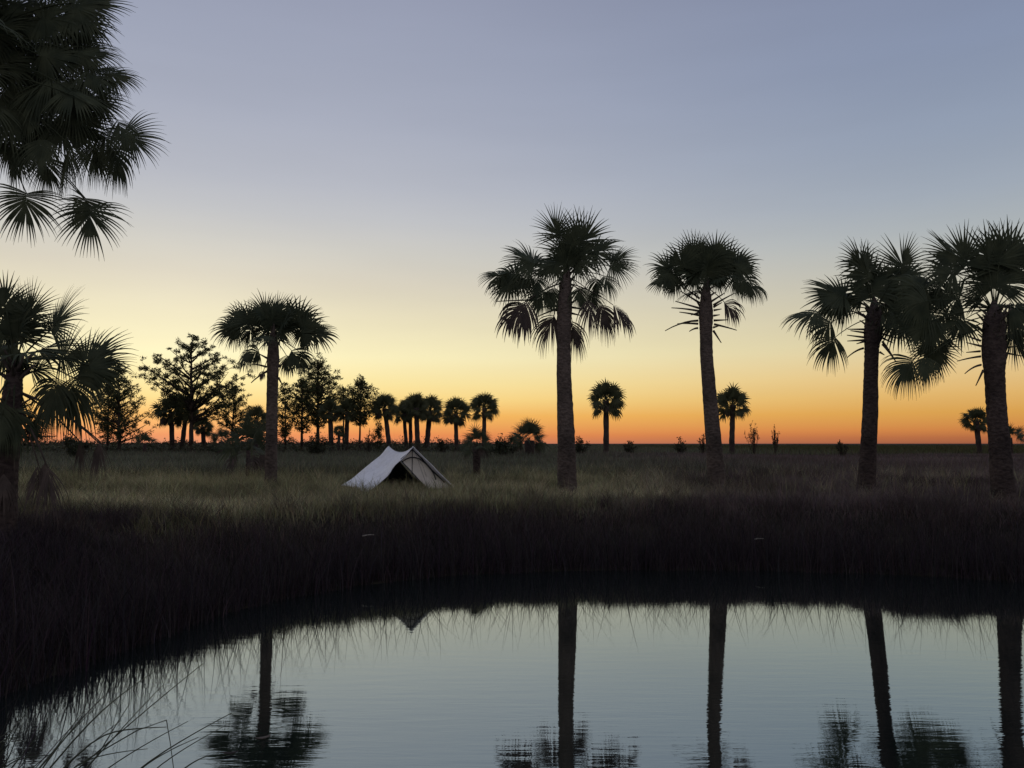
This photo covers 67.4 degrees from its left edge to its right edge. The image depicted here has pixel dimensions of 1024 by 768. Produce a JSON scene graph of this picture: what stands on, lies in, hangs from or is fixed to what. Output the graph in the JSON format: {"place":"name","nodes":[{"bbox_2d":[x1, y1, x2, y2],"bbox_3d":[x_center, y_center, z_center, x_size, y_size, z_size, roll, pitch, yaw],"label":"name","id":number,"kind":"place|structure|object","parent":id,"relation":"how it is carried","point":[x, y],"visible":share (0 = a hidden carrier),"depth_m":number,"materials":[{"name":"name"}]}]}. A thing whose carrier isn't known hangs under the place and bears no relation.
{"place":"outdoors","nodes":[
{"label":"outdoors","id":0,"kind":"place"},
{"bbox_2d":[0,570,1023,767],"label":"pond water","id":1,"kind":"structure","parent":0,"point":[670,669],"depth_m":8.03,"materials":[{"name":"blue liquid"}]},
{"bbox_2d":[222,750,238,753],"bbox_3d":[-2.241,2.931,6.113,0.126,0.016,0.040,1,-5,-11],"label":"floating leaf","id":2,"kind":"object","parent":1,"relation":"on","point":[233,752],"visible":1,"depth_m":6.11,"materials":[{"name":"green plant"}]},
{"bbox_2d":[255,735,270,738],"bbox_3d":[-2.085,2.956,6.432,0.133,0.016,0.042,2,-5,-25],"label":"floating leaf","id":3,"kind":"object","parent":1,"relation":"on","point":[264,737],"visible":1,"depth_m":6.43,"materials":[{"name":"plant"}]},
{"bbox_2d":[0,444,1023,767],"bbox_3d":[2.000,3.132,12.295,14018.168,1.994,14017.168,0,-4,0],"label":"ground","id":4,"kind":"structure","parent":0,"point":[646,538],"depth_m":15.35,"materials":[{"name":"green plant"}]},
{"bbox_2d":[0,707,50,767],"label":"reed clump","id":5,"kind":"object","parent":4,"relation":"on","point":[20,758],"visible":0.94,"depth_m":4.65,"materials":[{"name":"brown"}]},
{"bbox_2d":[0,272,137,536],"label":"palm tree","id":6,"kind":"object","parent":4,"relation":"on","point":[18,323],"visible":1,"depth_m":11.63,"materials":[{"name":"green plant"}]},
{"bbox_2d":[62,433,91,457],"bbox_3d":[-28.502,4.169,49.730,2.017,2.217,2.630,0,-4,0],"label":"bush","id":7,"kind":"object","parent":4,"relation":"on","point":[71,448],"visible":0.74,"depth_m":49.41,"materials":[{"name":"green plant"}]},
{"bbox_2d":[0,0,169,260],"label":"palm tree","id":8,"kind":"object","parent":4,"relation":"on","point":[35,91],"visible":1,"depth_m":14.46,"materials":[{"name":"green plant"}]},
{"bbox_2d":[89,384,123,449],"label":"pine tree","id":9,"kind":"object","parent":4,"relation":"on","point":[109,436],"visible":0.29,"depth_m":94.60,"materials":[{"name":"green plant"}]},
{"bbox_2d":[39,663,202,767],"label":"reed clump","id":10,"kind":"object","parent":4,"relation":"on","point":[97,753],"visible":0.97,"depth_m":4.20,"materials":[{"name":"brown"}]},
{"bbox_2d":[88,362,159,451],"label":"pine tree","id":11,"kind":"object","parent":4,"relation":"on","point":[120,433],"visible":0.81,"depth_m":85.64,"materials":[{"name":"green plant"}]},
{"bbox_2d":[131,432,158,452],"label":"palmetto shrub","id":12,"kind":"object","parent":4,"relation":"on","point":[139,439],"visible":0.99,"depth_m":69.71,"materials":[{"name":"green plant"}]},
{"bbox_2d":[148,396,188,451],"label":"palm tree","id":13,"kind":"object","parent":4,"relation":"on","point":[170,418],"visible":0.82,"depth_m":91.53,"materials":[{"name":"green plant"}]},
{"bbox_2d":[141,713,230,767],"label":"reed clump","id":14,"kind":"object","parent":4,"relation":"on","point":[153,759],"visible":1,"depth_m":3.94,"materials":[{"name":"brown"}]},
{"bbox_2d":[175,405,202,449],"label":"palm tree","id":15,"kind":"object","parent":4,"relation":"on","point":[183,430],"visible":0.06,"depth_m":95.62,"materials":[{"name":"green plant"}]},
{"bbox_2d":[137,332,256,451],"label":"pine tree","id":16,"kind":"object","parent":4,"relation":"on","point":[188,404],"visible":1,"depth_m":87.23,"materials":[{"name":"green plant"}]},
{"bbox_2d":[193,415,213,449],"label":"palm tree","id":17,"kind":"object","parent":4,"relation":"on","point":[202,430],"visible":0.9,"depth_m":99.58,"materials":[{"name":"green plant"}]},
{"bbox_2d":[207,427,228,454],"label":"palmetto shrub","id":18,"kind":"object","parent":4,"relation":"on","point":[214,437],"visible":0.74,"depth_m":65.68,"materials":[{"name":"green plant"}]},
{"bbox_2d":[206,440,239,452],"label":"bush","id":19,"kind":"object","parent":4,"relation":"on","point":[214,444],"visible":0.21,"depth_m":71.90,"materials":[{"name":"green plant"}]},
{"bbox_2d":[216,380,253,444],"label":"pine tree","id":20,"kind":"object","parent":4,"relation":"on","point":[228,423],"visible":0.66,"depth_m":94.57,"materials":[{"name":"green plant"}]},
{"bbox_2d":[209,416,282,480],"bbox_3d":[-8.552,2.128,24.838,2.168,2.292,2.126,0,-4,0],"label":"palmetto shrub","id":21,"kind":"object","parent":4,"relation":"on","point":[256,433],"visible":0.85,"depth_m":24.73,"materials":[{"name":"green plant"}]},
{"bbox_2d":[239,405,265,452],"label":"palm tree","id":22,"kind":"object","parent":4,"relation":"on","point":[259,412],"visible":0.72,"depth_m":83.59,"materials":[{"name":"green plant"}]},
{"bbox_2d":[22,434,515,453],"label":"scrub","id":23,"kind":"object","parent":4,"relation":"on","point":[351,446],"visible":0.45,"depth_m":86.44,"materials":[{"name":"green plant"}]},
{"bbox_2d":[208,290,338,483],"bbox_3d":[-6.743,0.408,21.605,3.268,6.347,2.218,-3,-5,34],"label":"palm tree","id":24,"kind":"object","parent":4,"relation":"on","point":[267,317],"visible":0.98,"depth_m":21.65,"materials":[{"name":"green plant"}]},
{"bbox_2d":[23,439,542,444],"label":"distant wood","id":25,"kind":"object","parent":4,"relation":"on","point":[199,443],"visible":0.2,"depth_m":889.61,"materials":[{"name":"green plant"}]},
{"bbox_2d":[278,382,301,448],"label":"pine tree","id":26,"kind":"object","parent":4,"relation":"on","point":[285,431],"visible":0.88,"depth_m":89.69,"materials":[{"name":"green plant"}]},
{"bbox_2d":[288,373,321,450],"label":"pine tree","id":27,"kind":"object","parent":4,"relation":"on","point":[302,385],"visible":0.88,"depth_m":91.78,"materials":[{"name":"green plant"}]},
{"bbox_2d":[304,430,330,454],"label":"bush","id":28,"kind":"object","parent":4,"relation":"on","point":[313,446],"visible":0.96,"depth_m":65.78,"materials":[{"name":"green plant"}]},
{"bbox_2d":[298,352,346,443],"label":"pine tree","id":29,"kind":"object","parent":4,"relation":"on","point":[315,377],"visible":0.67,"depth_m":95.66,"materials":[{"name":"green plant"}]},
{"bbox_2d":[317,398,341,451],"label":"palm tree","id":30,"kind":"object","parent":4,"relation":"on","point":[333,415],"visible":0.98,"depth_m":89.60,"materials":[{"name":"green plant"}]},
{"bbox_2d":[332,425,344,452],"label":"palm tree","id":31,"kind":"object","parent":4,"relation":"on","point":[338,430],"visible":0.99,"depth_m":85.65,"materials":[{"name":"green plant"}]},
{"bbox_2d":[336,383,351,450],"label":"pine tree","id":32,"kind":"object","parent":4,"relation":"on","point":[344,392],"visible":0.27,"depth_m":99.86,"materials":[{"name":"green plant"}]},
{"bbox_2d":[337,397,356,452],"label":"palm tree","id":33,"kind":"object","parent":4,"relation":"on","point":[344,406],"visible":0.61,"depth_m":91.64,"materials":[{"name":"green plant"}]},
{"bbox_2d":[345,373,378,451],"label":"pine tree","id":34,"kind":"object","parent":4,"relation":"on","point":[360,418],"visible":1,"depth_m":85.70,"materials":[{"name":"green plant"}]},
{"bbox_2d":[362,428,374,452],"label":"bush","id":35,"kind":"object","parent":4,"relation":"on","point":[369,444],"visible":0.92,"depth_m":79.62,"materials":[{"name":"green plant"}]},
{"bbox_2d":[369,421,386,452],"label":"shrub","id":36,"kind":"object","parent":4,"relation":"on","point":[378,435],"visible":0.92,"depth_m":81.68,"materials":[{"name":"green plant"}]},
{"bbox_2d":[371,392,398,447],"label":"palm tree","id":37,"kind":"object","parent":4,"relation":"on","point":[384,402],"visible":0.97,"depth_m":87.65,"materials":[{"name":"green plant"}]},
{"bbox_2d":[341,445,453,490],"bbox_3d":[-3.194,2.408,21.337,2.931,1.412,6.000,2,-5,-28],"label":"tent","id":38,"kind":"object","parent":4,"relation":"on","point":[386,464],"visible":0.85,"depth_m":20.77,"materials":[{"name":"fabric"}]},
{"bbox_2d":[401,449,446,487],"bbox_3d":[-2.280,2.264,20.451,1.427,1.071,0.093,2,-5,-23],"label":"door panel","id":39,"kind":"structure","parent":38,"relation":"in","point":[427,472],"depth_m":20.42,"materials":[{"name":"fabric"}]},
{"bbox_2d":[394,400,413,449],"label":"palm tree","id":40,"kind":"object","parent":4,"relation":"on","point":[403,415],"visible":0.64,"depth_m":92.64,"materials":[{"name":"green plant"}]},
{"bbox_2d":[400,395,418,447],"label":"palm tree","id":41,"kind":"object","parent":4,"relation":"on","point":[410,434],"visible":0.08,"depth_m":94.63,"materials":[{"name":"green plant"}]},
{"bbox_2d":[400,392,431,450],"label":"palm tree","id":42,"kind":"object","parent":4,"relation":"on","point":[415,411],"visible":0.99,"depth_m":89.70,"materials":[{"name":"green plant"}]},
{"bbox_2d":[419,393,444,449],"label":"palm tree","id":43,"kind":"object","parent":4,"relation":"on","point":[435,415],"visible":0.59,"depth_m":93.60,"materials":[{"name":"green plant"}]},
{"bbox_2d":[435,439,449,452],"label":"bush","id":44,"kind":"object","parent":4,"relation":"on","point":[442,446],"visible":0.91,"depth_m":73.49,"materials":[{"name":"green plant"}]},
{"bbox_2d":[440,396,472,450],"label":"palm tree","id":45,"kind":"object","parent":4,"relation":"on","point":[455,406],"visible":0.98,"depth_m":85.63,"materials":[{"name":"green plant"}]},
{"bbox_2d":[457,423,493,478],"bbox_3d":[-1.161,2.254,24.876,1.302,2.061,1.298,0,-4,0],"label":"palm tree","id":46,"kind":"object","parent":4,"relation":"on","point":[477,452],"visible":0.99,"depth_m":24.79,"materials":[{"name":"green plant"}]},
{"bbox_2d":[467,392,499,449],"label":"palm tree","id":47,"kind":"object","parent":4,"relation":"on","point":[488,401],"visible":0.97,"depth_m":83.82,"materials":[{"name":"green plant"}]},
{"bbox_2d":[488,433,517,456],"bbox_3d":[-0.640,4.921,59.516,2.802,2.305,2.348,0,-4,0],"label":"bush","id":48,"kind":"object","parent":4,"relation":"on","point":[501,447],"visible":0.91,"depth_m":59.63,"materials":[{"name":"green plant"}]},
{"bbox_2d":[18,460,1023,543],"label":"meadow grass","id":49,"kind":"structure","parent":4,"relation":"on","point":[236,492],"depth_m":18.61,"materials":[{"name":"green plant"}]},
{"bbox_2d":[19,445,1023,478],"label":"marsh grass","id":50,"kind":"structure","parent":4,"relation":"on","point":[957,457],"depth_m":41.37,"materials":[{"name":"green plant"}]},
{"bbox_2d":[503,417,551,456],"bbox_3d":[1.282,4.336,61.855,3.698,3.628,3.511,3,-6,-38],"label":"palmetto shrub","id":51,"kind":"object","parent":4,"relation":"on","point":[529,427],"visible":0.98,"depth_m":61.63,"materials":[{"name":"green plant"}]},
{"bbox_2d":[477,202,638,494],"bbox_3d":[1.254,-0.783,20.517,4.457,8.331,2.085,0,-4,0],"label":"palm tree","id":52,"kind":"object","parent":4,"relation":"on","point":[573,249],"visible":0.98,"depth_m":20.44,"materials":[{"name":"green plant"}]},
{"bbox_2d":[575,435,590,452],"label":"bush","id":53,"kind":"object","parent":4,"relation":"on","point":[579,448],"visible":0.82,"depth_m":69.52,"materials":[{"name":"green plant"}]},
{"bbox_2d":[587,379,626,453],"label":"palm tree","id":54,"kind":"object","parent":4,"relation":"on","point":[606,390],"visible":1,"depth_m":79.62,"materials":[{"name":"green plant"}]},
{"bbox_2d":[622,441,638,452],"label":"bush","id":55,"kind":"object","parent":4,"relation":"on","point":[629,447],"visible":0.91,"depth_m":74.73,"materials":[{"name":"green plant"}]},
{"bbox_2d":[673,436,686,453],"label":"bush","id":56,"kind":"object","parent":4,"relation":"on","point":[679,447],"visible":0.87,"depth_m":71.77,"materials":[{"name":"green plant"}]},
{"bbox_2d":[698,432,705,453],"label":"bush","id":57,"kind":"object","parent":4,"relation":"on","point":[702,446],"visible":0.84,"depth_m":75.75,"materials":[{"name":"green plant"}]},
{"bbox_2d":[645,229,767,493],"bbox_3d":[5.316,-0.418,20.907,2.933,7.751,2.235,-3,-5,33],"label":"palm tree","id":58,"kind":"object","parent":4,"relation":"on","point":[715,264],"visible":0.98,"depth_m":20.90,"materials":[{"name":"green plant"}]},
{"bbox_2d":[717,383,751,453],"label":"palm tree","id":59,"kind":"object","parent":4,"relation":"on","point":[732,396],"visible":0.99,"depth_m":81.74,"materials":[{"name":"green plant"}]},
{"bbox_2d":[744,421,758,454],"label":"shrub","id":60,"kind":"object","parent":4,"relation":"on","point":[753,443],"visible":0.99,"depth_m":77.69,"materials":[{"name":"green plant"}]},
{"bbox_2d":[771,424,779,453],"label":"bush","id":61,"kind":"object","parent":4,"relation":"on","point":[775,441],"visible":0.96,"depth_m":79.80,"materials":[{"name":"green plant"}]},
{"bbox_2d":[835,440,848,455],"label":"bush","id":62,"kind":"object","parent":4,"relation":"on","point":[840,447],"visible":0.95,"depth_m":69.73,"materials":[{"name":"green plant"}]},
{"bbox_2d":[780,232,928,492],"bbox_3d":[9.369,-0.354,20.637,4.064,7.555,2.184,-2,-5,20],"label":"palm tree","id":63,"kind":"object","parent":4,"relation":"on","point":[838,303],"visible":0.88,"depth_m":20.64,"materials":[{"name":"green plant"}]},
{"bbox_2d":[880,217,1023,502],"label":"palm tree","id":64,"kind":"object","parent":4,"relation":"on","point":[997,266],"visible":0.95,"depth_m":17.80,"materials":[{"name":"green plant"}]},
{"bbox_2d":[958,406,986,452],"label":"palm tree","id":65,"kind":"object","parent":4,"relation":"on","point":[976,416],"visible":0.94,"depth_m":79.63,"materials":[{"name":"green plant"}]},
{"bbox_2d":[1008,422,1023,453],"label":"tree","id":66,"kind":"object","parent":4,"relation":"on","point":[1012,431],"visible":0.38,"depth_m":74.45,"materials":[{"name":"green plant"}]},
{"bbox_2d":[0,0,1023,443],"label":"sky","id":67,"kind":"structure","parent":0,"point":[367,161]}
]}

